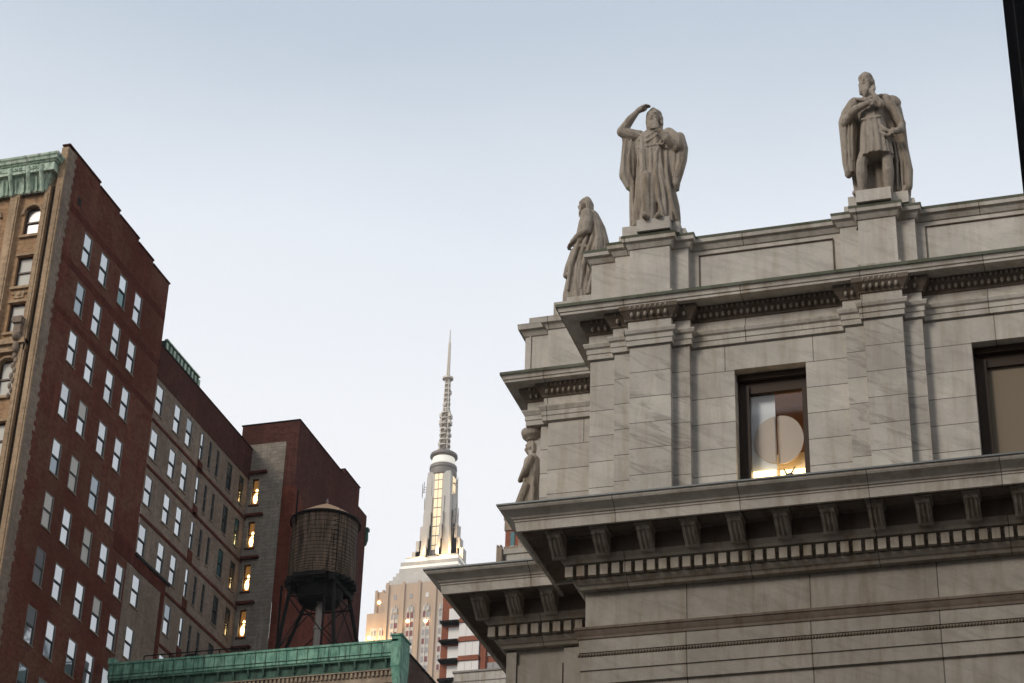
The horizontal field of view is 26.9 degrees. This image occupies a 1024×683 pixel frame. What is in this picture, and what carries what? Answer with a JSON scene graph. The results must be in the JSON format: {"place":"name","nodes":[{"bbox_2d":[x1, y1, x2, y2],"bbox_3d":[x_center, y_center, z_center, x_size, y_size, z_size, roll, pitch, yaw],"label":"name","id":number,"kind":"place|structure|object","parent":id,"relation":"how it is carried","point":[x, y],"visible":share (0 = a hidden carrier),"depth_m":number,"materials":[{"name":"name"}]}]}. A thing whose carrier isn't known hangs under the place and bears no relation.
{"place":"outdoors","nodes":[
{"label":"outdoors","id":0,"kind":"place"},
{"bbox_2d":[437,597,499,682],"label":"balcony apartments","id":1,"kind":"structure","parent":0,"point":[462,648],"depth_m":313.67,"materials":[{"name":"red brick"}]},
{"bbox_2d":[446,665,456,677],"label":"window","id":2,"kind":"structure","parent":1,"relation":"in","point":[449,674],"depth_m":313.03,"materials":[{"name":"white metal"}]},
{"bbox_2d":[447,646,457,657],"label":"window","id":3,"kind":"structure","parent":1,"relation":"in","point":[452,652],"depth_m":314.48,"materials":[{"name":"white glass"}]},
{"bbox_2d":[448,627,458,638],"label":"window","id":4,"kind":"structure","parent":1,"relation":"in","point":[453,632],"depth_m":315.95,"materials":[{"name":"white glass"}]},
{"bbox_2d":[449,609,459,619],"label":"window","id":5,"kind":"structure","parent":1,"relation":"in","point":[453,615],"depth_m":317.42,"materials":[{"name":"white metal"}]},
{"bbox_2d":[459,623,473,636],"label":"window","id":6,"kind":"structure","parent":1,"relation":"in","point":[464,630],"depth_m":314.79,"materials":[{"name":"white glass"}]},
{"bbox_2d":[457,660,479,670],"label":"window","id":7,"kind":"structure","parent":1,"relation":"in","point":[471,664],"depth_m":311.92,"materials":[{"name":"white glass"}]},
{"bbox_2d":[458,640,479,655],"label":"window","id":8,"kind":"structure","parent":1,"relation":"in","point":[467,647],"depth_m":313.26,"materials":[{"name":"white metal"}]},
{"bbox_2d":[487,662,499,668],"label":"window","id":9,"kind":"structure","parent":1,"relation":"in","point":[493,664],"depth_m":311.50,"materials":[{"name":"grey glass"}]},
{"bbox_2d":[452,668,505,682],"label":"grey rooftop block","id":10,"kind":"structure","parent":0,"point":[493,675],"depth_m":166.79,"materials":[{"name":"stone"}]},
{"bbox_2d":[496,518,518,561],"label":"slim brick tower","id":11,"kind":"structure","parent":0,"point":[511,539],"depth_m":366.39,"materials":[{"name":"brick"}]},
{"bbox_2d":[510,532,514,545],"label":"window","id":12,"kind":"structure","parent":11,"relation":"in","point":[512,535],"depth_m":366.59,"materials":[{"name":"teal glass"}]},
{"bbox_2d":[0,0,1022,641],"label":"sky","id":13,"kind":"structure","parent":0,"point":[324,192],"materials":[{"name":"blue"}]},
{"bbox_2d":[1003,0,1023,192],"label":"dark tower","id":14,"kind":"structure","parent":0,"point":[1014,16],"depth_m":108.40,"materials":[{"name":"black"}]},
{"bbox_3d":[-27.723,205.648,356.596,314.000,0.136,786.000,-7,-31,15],"label":"pavement","id":15,"kind":"structure","parent":0,"visible":0},
{"bbox_2d":[0,143,170,682],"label":"brick building","id":16,"kind":"structure","parent":15,"relation":"on","point":[85,283],"depth_m":123.05,"materials":[{"name":"red"}]},
{"bbox_2d":[0,418,6,456],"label":"window","id":17,"kind":"structure","parent":16,"relation":"in","point":[2,426],"depth_m":117.57,"materials":[{"name":"white glass"}]},
{"bbox_2d":[0,355,15,398],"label":"window","id":18,"kind":"structure","parent":16,"relation":"in","point":[6,369],"depth_m":119.48,"materials":[{"name":"white glass"}]},
{"bbox_2d":[2,298,26,338],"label":"window","id":19,"kind":"structure","parent":16,"relation":"in","point":[16,310],"depth_m":121.45,"materials":[{"name":"white glass"}]},
{"bbox_2d":[9,251,34,298],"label":"window","id":20,"kind":"structure","parent":16,"relation":"in","point":[25,264],"depth_m":122.70,"materials":[{"name":"white glass"}]},
{"bbox_2d":[16,662,28,682],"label":"window","id":21,"kind":"structure","parent":16,"relation":"in","point":[22,675],"depth_m":113.37,"materials":[{"name":"grey glass"}]},
{"bbox_2d":[22,604,36,647],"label":"window","id":22,"kind":"structure","parent":16,"relation":"in","point":[31,616],"depth_m":114.76,"materials":[{"name":"grey glass"}]},
{"bbox_2d":[18,203,41,238],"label":"window","id":23,"kind":"structure","parent":16,"relation":"in","point":[33,215],"depth_m":124.54,"materials":[{"name":"white glass"}]},
{"bbox_2d":[31,546,45,589],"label":"window","id":24,"kind":"structure","parent":16,"relation":"in","point":[40,554],"depth_m":116.46,"materials":[{"name":"grey glass"}]},
{"bbox_2d":[40,491,53,532],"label":"window","id":25,"kind":"structure","parent":16,"relation":"in","point":[45,523],"depth_m":118.12,"materials":[{"name":"grey glass"}]},
{"bbox_2d":[42,620,55,662],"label":"window","id":26,"kind":"structure","parent":16,"relation":"in","point":[51,628],"depth_m":116.60,"materials":[{"name":"grey glass"}]},
{"bbox_2d":[48,437,61,479],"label":"window","id":27,"kind":"structure","parent":16,"relation":"in","point":[53,469],"depth_m":119.77,"materials":[{"name":"grey glass"}]},
{"bbox_2d":[50,562,64,604],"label":"window","id":28,"kind":"structure","parent":16,"relation":"in","point":[59,571],"depth_m":118.29,"materials":[{"name":"grey"}]},
{"bbox_2d":[57,381,70,422],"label":"window","id":29,"kind":"structure","parent":16,"relation":"in","point":[65,391],"depth_m":121.54,"materials":[{"name":"grey"}]},
{"bbox_2d":[59,507,71,549],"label":"window","id":30,"kind":"structure","parent":16,"relation":"in","point":[67,516],"depth_m":119.96,"materials":[{"name":"grey glass"}]},
{"bbox_2d":[64,637,76,679],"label":"window","id":31,"kind":"structure","parent":16,"relation":"in","point":[72,645],"depth_m":118.73,"materials":[{"name":"grey glass"}]},
{"bbox_2d":[65,329,78,369],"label":"window","id":32,"kind":"structure","parent":16,"relation":"in","point":[73,338],"depth_m":123.27,"materials":[{"name":"grey"}]},
{"bbox_2d":[67,455,79,495],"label":"window","id":33,"kind":"structure","parent":16,"relation":"in","point":[74,466],"depth_m":121.60,"materials":[{"name":"grey glass"}]},
{"bbox_2d":[72,581,84,622],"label":"window","id":34,"kind":"structure","parent":16,"relation":"in","point":[80,589],"depth_m":120.45,"materials":[{"name":"grey"}]},
{"bbox_2d":[73,281,85,320],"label":"window","id":35,"kind":"structure","parent":16,"relation":"in","point":[80,291],"depth_m":124.86,"materials":[{"name":"grey glass"}]},
{"bbox_2d":[75,400,87,440],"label":"window","id":36,"kind":"structure","parent":16,"relation":"in","point":[82,412],"depth_m":123.36,"materials":[{"name":"grey glass"}]},
{"bbox_2d":[80,232,92,271],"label":"window","id":37,"kind":"structure","parent":16,"relation":"in","point":[88,242],"depth_m":126.57,"materials":[{"name":"grey glass"}]},
{"bbox_2d":[80,527,92,567],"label":"window","id":38,"kind":"structure","parent":16,"relation":"in","point":[87,537],"depth_m":122.11,"materials":[{"name":"grey glass"}]},
{"bbox_2d":[82,651,93,682],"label":"window","id":39,"kind":"structure","parent":16,"relation":"in","point":[89,660],"depth_m":120.62,"materials":[{"name":"grey glass"}]},
{"bbox_2d":[83,348,94,387],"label":"window","id":40,"kind":"structure","parent":16,"relation":"in","point":[90,357],"depth_m":125.09,"materials":[{"name":"grey"}]},
{"bbox_2d":[87,474,99,514],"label":"window","id":41,"kind":"structure","parent":16,"relation":"in","point":[95,483],"depth_m":123.76,"materials":[{"name":"grey"}]},
{"bbox_2d":[89,595,101,636],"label":"window","id":42,"kind":"structure","parent":16,"relation":"in","point":[96,609],"depth_m":122.23,"materials":[{"name":"grey"}]},
{"bbox_2d":[90,301,101,339],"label":"window","id":43,"kind":"structure","parent":16,"relation":"in","point":[97,310],"depth_m":126.72,"materials":[{"name":"grey"}]},
{"bbox_2d":[95,420,106,459],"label":"window","id":44,"kind":"structure","parent":16,"relation":"in","point":[102,431],"depth_m":125.52,"materials":[{"name":"grey glass"}]},
{"bbox_2d":[96,542,108,582],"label":"window","id":45,"kind":"structure","parent":16,"relation":"in","point":[104,550],"depth_m":123.88,"materials":[{"name":"grey glass"}]},
{"bbox_2d":[97,252,108,290],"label":"window","id":46,"kind":"structure","parent":16,"relation":"in","point":[104,263],"depth_m":128.40,"materials":[{"name":"grey glass"}]},
{"bbox_2d":[101,667,108,682],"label":"window","id":47,"kind":"structure","parent":16,"relation":"in","point":[105,672],"depth_m":122.43,"materials":[{"name":"grey glass"}]},
{"bbox_2d":[102,369,114,407],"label":"window","id":48,"kind":"structure","parent":16,"relation":"in","point":[109,382],"depth_m":127.25,"materials":[{"name":"grey"}]},
{"bbox_2d":[104,490,115,530],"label":"window","id":49,"kind":"structure","parent":16,"relation":"in","point":[111,499],"depth_m":125.52,"materials":[{"name":"grey glass"}]},
{"bbox_2d":[105,614,117,654],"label":"window","id":50,"kind":"structure","parent":16,"relation":"in","point":[112,627],"depth_m":123.85,"materials":[{"name":"grey glass"}]},
{"bbox_2d":[109,322,120,360],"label":"window","id":51,"kind":"structure","parent":16,"relation":"in","point":[116,332],"depth_m":128.84,"materials":[{"name":"grey"}]},
{"bbox_2d":[111,437,122,475],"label":"window","id":52,"kind":"structure","parent":16,"relation":"in","point":[117,455],"depth_m":127.28,"materials":[{"name":"grey glass"}]},
{"bbox_2d":[112,562,123,602],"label":"window","id":53,"kind":"structure","parent":16,"relation":"in","point":[119,574],"depth_m":125.49,"materials":[{"name":"grey"}]},
{"bbox_2d":[116,274,127,311],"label":"window","id":54,"kind":"structure","parent":16,"relation":"in","point":[122,289],"depth_m":130.55,"materials":[{"name":"grey glass"}]},
{"bbox_2d":[118,386,129,424],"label":"window","id":55,"kind":"structure","parent":16,"relation":"in","point":[125,396],"depth_m":129.00,"materials":[{"name":"grey"}]},
{"bbox_2d":[125,339,135,376],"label":"window","id":56,"kind":"structure","parent":16,"relation":"in","point":[130,359],"depth_m":130.62,"materials":[{"name":"grey"}]},
{"bbox_2d":[131,292,142,328],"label":"window","id":57,"kind":"structure","parent":16,"relation":"in","point":[137,307],"depth_m":132.32,"materials":[{"name":"grey glass"}]},
{"bbox_2d":[121,339,252,661],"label":"brick block","id":58,"kind":"structure","parent":15,"relation":"on","point":[186,570],"depth_m":135.98,"materials":[{"name":"brown brick"}]},
{"bbox_2d":[122,625,134,660],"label":"window","id":59,"kind":"structure","parent":58,"relation":"in","point":[129,636],"depth_m":125.83,"materials":[{"name":"grey glass"}]},
{"bbox_2d":[129,573,140,611],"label":"window","id":60,"kind":"structure","parent":58,"relation":"in","point":[136,581],"depth_m":127.47,"materials":[{"name":"grey"}]},
{"bbox_2d":[136,523,146,559],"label":"window","id":61,"kind":"structure","parent":58,"relation":"in","point":[142,534],"depth_m":129.13,"materials":[{"name":"grey glass"}]},
{"bbox_2d":[142,474,152,510],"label":"window","id":62,"kind":"structure","parent":58,"relation":"in","point":[148,486],"depth_m":130.75,"materials":[{"name":"grey glass"}]},
{"bbox_2d":[148,428,158,464],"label":"window","id":63,"kind":"structure","parent":58,"relation":"in","point":[154,439],"depth_m":132.32,"materials":[{"name":"grey glass"}]},
{"bbox_2d":[154,383,164,419],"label":"window","id":64,"kind":"structure","parent":58,"relation":"in","point":[160,392],"depth_m":133.88,"materials":[{"name":"grey"}]},
{"bbox_2d":[155,541,164,576],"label":"window","id":65,"kind":"structure","parent":58,"relation":"in","point":[161,548],"depth_m":131.35,"materials":[{"name":"grey glass"}]},
{"bbox_2d":[161,493,170,528],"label":"window","id":66,"kind":"structure","parent":58,"relation":"in","point":[167,500],"depth_m":132.93,"materials":[{"name":"grey glass"}]},
{"bbox_2d":[161,602,171,638],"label":"window","id":67,"kind":"structure","parent":58,"relation":"in","point":[167,611],"depth_m":131.19,"materials":[{"name":"grey glass"}]},
{"bbox_2d":[166,447,176,482],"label":"window","id":68,"kind":"structure","parent":58,"relation":"in","point":[172,455],"depth_m":134.53,"materials":[{"name":"grey glass"}]},
{"bbox_2d":[167,553,176,588],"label":"window","id":69,"kind":"structure","parent":58,"relation":"in","point":[173,561],"depth_m":132.84,"materials":[{"name":"grey glass"}]},
{"bbox_2d":[172,403,181,437],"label":"window","id":70,"kind":"structure","parent":58,"relation":"in","point":[177,413],"depth_m":136.09,"materials":[{"name":"grey glass"}]},
{"bbox_2d":[173,505,182,540],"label":"window","id":71,"kind":"structure","parent":58,"relation":"in","point":[179,512],"depth_m":134.47,"materials":[{"name":"grey glass"}]},
{"bbox_2d":[177,616,183,649],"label":"window","id":72,"kind":"structure","parent":58,"relation":"in","point":[181,619],"depth_m":132.84,"materials":[{"name":"grey glass"}]},
{"bbox_2d":[179,460,187,494],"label":"window","id":73,"kind":"structure","parent":58,"relation":"in","point":[184,468],"depth_m":136.05,"materials":[{"name":"grey glass"}]},
{"bbox_2d":[182,568,188,600],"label":"window","id":74,"kind":"structure","parent":58,"relation":"in","point":[184,596],"depth_m":134.50,"materials":[{"name":"grey"}]},
{"bbox_2d":[184,416,192,450],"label":"window","id":75,"kind":"structure","parent":58,"relation":"in","point":[189,426],"depth_m":137.62,"materials":[{"name":"grey glass"}]},
{"bbox_2d":[186,624,191,654],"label":"window","id":76,"kind":"structure","parent":58,"relation":"in","point":[190,627],"depth_m":133.94,"materials":[{"name":"black glass"}]},
{"bbox_2d":[188,520,194,552],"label":"window","id":77,"kind":"structure","parent":58,"relation":"in","point":[192,523],"depth_m":136.12,"materials":[{"name":"grey glass"}]},
{"bbox_2d":[191,576,196,607],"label":"window","id":78,"kind":"structure","parent":58,"relation":"in","point":[195,579],"depth_m":135.52,"materials":[{"name":"black glass"}]},
{"bbox_2d":[193,476,199,507],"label":"window","id":79,"kind":"structure","parent":58,"relation":"in","point":[197,478],"depth_m":137.71,"materials":[{"name":"grey glass"}]},
{"bbox_2d":[195,632,199,653],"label":"window","id":80,"kind":"structure","parent":58,"relation":"in","point":[198,635],"depth_m":135.18,"materials":[{"name":"black glass"}]},
{"bbox_2d":[197,529,201,559],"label":"window","id":81,"kind":"structure","parent":58,"relation":"in","point":[200,534],"depth_m":137.17,"materials":[{"name":"black glass"}]},
{"bbox_2d":[198,432,204,463],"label":"window","id":82,"kind":"structure","parent":58,"relation":"in","point":[202,435],"depth_m":139.28,"materials":[{"name":"grey glass"}]},
{"bbox_2d":[199,584,204,615],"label":"window","id":83,"kind":"structure","parent":58,"relation":"in","point":[203,586],"depth_m":136.55,"materials":[{"name":"black glass"}]},
{"bbox_2d":[202,485,206,514],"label":"window","id":84,"kind":"structure","parent":58,"relation":"in","point":[205,490],"depth_m":138.72,"materials":[{"name":"black glass"}]},
{"bbox_2d":[204,537,209,567],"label":"window","id":85,"kind":"structure","parent":58,"relation":"in","point":[208,540],"depth_m":138.20,"materials":[{"name":"black glass"}]},
{"bbox_2d":[207,442,211,471],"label":"window","id":86,"kind":"structure","parent":58,"relation":"in","point":[210,445],"depth_m":140.30,"materials":[{"name":"black glass"}]},
{"bbox_2d":[207,643,213,654],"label":"window","id":87,"kind":"structure","parent":58,"relation":"in","point":[210,647],"depth_m":136.90,"materials":[{"name":"black glass"}]},
{"bbox_2d":[209,493,214,523],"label":"window","id":88,"kind":"structure","parent":58,"relation":"in","point":[213,495],"depth_m":139.76,"materials":[{"name":"black glass"}]},
{"bbox_2d":[211,595,218,628],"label":"window","id":89,"kind":"structure","parent":58,"relation":"in","point":[215,600],"depth_m":138.26,"materials":[{"name":"black glass"}]},
{"bbox_2d":[214,450,219,479],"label":"window","id":90,"kind":"structure","parent":58,"relation":"in","point":[218,453],"depth_m":141.37,"materials":[{"name":"black glass"}]},
{"bbox_2d":[216,548,223,580],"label":"window","id":91,"kind":"structure","parent":58,"relation":"in","point":[220,553],"depth_m":139.89,"materials":[{"name":"black"}]},
{"bbox_2d":[220,504,227,536],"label":"window","id":92,"kind":"structure","parent":58,"relation":"in","point":[225,510],"depth_m":141.47,"materials":[{"name":"black glass"}]},
{"bbox_2d":[223,607,229,639],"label":"window","id":93,"kind":"structure","parent":58,"relation":"in","point":[227,614],"depth_m":139.86,"materials":[{"name":"black glass"}]},
{"bbox_2d":[225,462,232,493],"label":"window","id":94,"kind":"structure","parent":58,"relation":"in","point":[229,469],"depth_m":143.04,"materials":[{"name":"black glass"}]},
{"bbox_2d":[228,561,234,592],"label":"window","id":95,"kind":"structure","parent":58,"relation":"in","point":[232,566],"depth_m":141.54,"materials":[{"name":"black glass"}]},
{"bbox_2d":[232,517,239,548],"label":"window","id":96,"kind":"structure","parent":58,"relation":"in","point":[236,527],"depth_m":143.11,"materials":[{"name":"black"}]},
{"bbox_2d":[237,475,243,505],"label":"window","id":97,"kind":"structure","parent":58,"relation":"in","point":[240,488],"depth_m":144.69,"materials":[{"name":"black glass"}]},
{"bbox_2d":[107,633,435,682],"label":"building","id":98,"kind":"structure","parent":15,"relation":"on","point":[393,660],"depth_m":118.40,"materials":[{"name":"metal"}]},
{"bbox_2d":[275,490,360,648],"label":"water tank","id":99,"kind":"object","parent":98,"relation":"on","point":[319,581],"visible":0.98,"depth_m":127.59,"materials":[{"name":"brown wood"}]},
{"bbox_2d":[231,419,369,652],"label":"brick stair tower","id":100,"kind":"structure","parent":15,"relation":"on","point":[290,458],"depth_m":145.43,"materials":[{"name":"brown brick"}]},
{"bbox_2d":[231,645,250,649],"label":"stair window","id":101,"kind":"structure","parent":100,"relation":"in","point":[248,646],"depth_m":139.79,"materials":[{"name":"brown stone"}]},
{"bbox_2d":[235,600,254,638],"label":"stair window","id":102,"kind":"structure","parent":100,"relation":"in","point":[242,617],"depth_m":141.23,"materials":[{"name":"yellow glass"}]},
{"bbox_2d":[239,555,258,592],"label":"stair window","id":103,"kind":"structure","parent":100,"relation":"in","point":[247,567],"depth_m":142.86,"materials":[{"name":"yellow glass"}]},
{"bbox_2d":[244,512,262,549],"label":"stair window","id":104,"kind":"structure","parent":100,"relation":"in","point":[251,525],"depth_m":144.44,"materials":[{"name":"glass"}]},
{"bbox_2d":[248,469,266,506],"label":"stair window","id":105,"kind":"structure","parent":100,"relation":"in","point":[255,486],"depth_m":146.03,"materials":[{"name":"glass"}]},
{"bbox_2d":[365,330,465,682],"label":"skyscraper","id":106,"kind":"structure","parent":15,"relation":"on","point":[408,604],"depth_m":815.50,"materials":[{"name":"beige stone"}]},
{"bbox_2d":[423,186,1023,682],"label":"courthouse","id":107,"kind":"structure","parent":15,"relation":"on","point":[785,454],"depth_m":45.06,"materials":[{"name":"stone"}]},
{"bbox_2d":[563,196,608,300],"bbox_3d":[1.818,-2.191,52.841,1.177,3.231,0.958,-7,-31,15],"label":"statue","id":108,"kind":"object","parent":107,"relation":"on","point":[591,233],"visible":0.63,"depth_m":52.53,"materials":[{"name":"stone"}]},
{"bbox_2d":[617,104,687,225],"bbox_3d":[3.237,-3.985,49.259,1.475,3.363,1.071,-24,-39,38],"label":"statue","id":109,"kind":"object","parent":107,"relation":"on","point":[654,156],"visible":0.91,"depth_m":49.08,"materials":[{"name":"stone"}]},
{"bbox_2d":[737,368,809,478],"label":"window","id":110,"kind":"structure","parent":107,"relation":"in","point":[773,406],"depth_m":46.05,"materials":[{"name":"brown glass"}]},
{"bbox_2d":[838,71,912,197],"bbox_3d":[8.110,-4.621,47.988,1.569,3.503,0.850,-7,-31,15],"label":"statue","id":111,"kind":"object","parent":107,"relation":"on","point":[875,153],"visible":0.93,"depth_m":47.78,"materials":[{"name":"stone"}]},
{"bbox_2d":[974,343,1023,454],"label":"window","id":112,"kind":"structure","parent":107,"relation":"in","point":[999,369],"depth_m":44.68,"materials":[{"name":"brown glass"}]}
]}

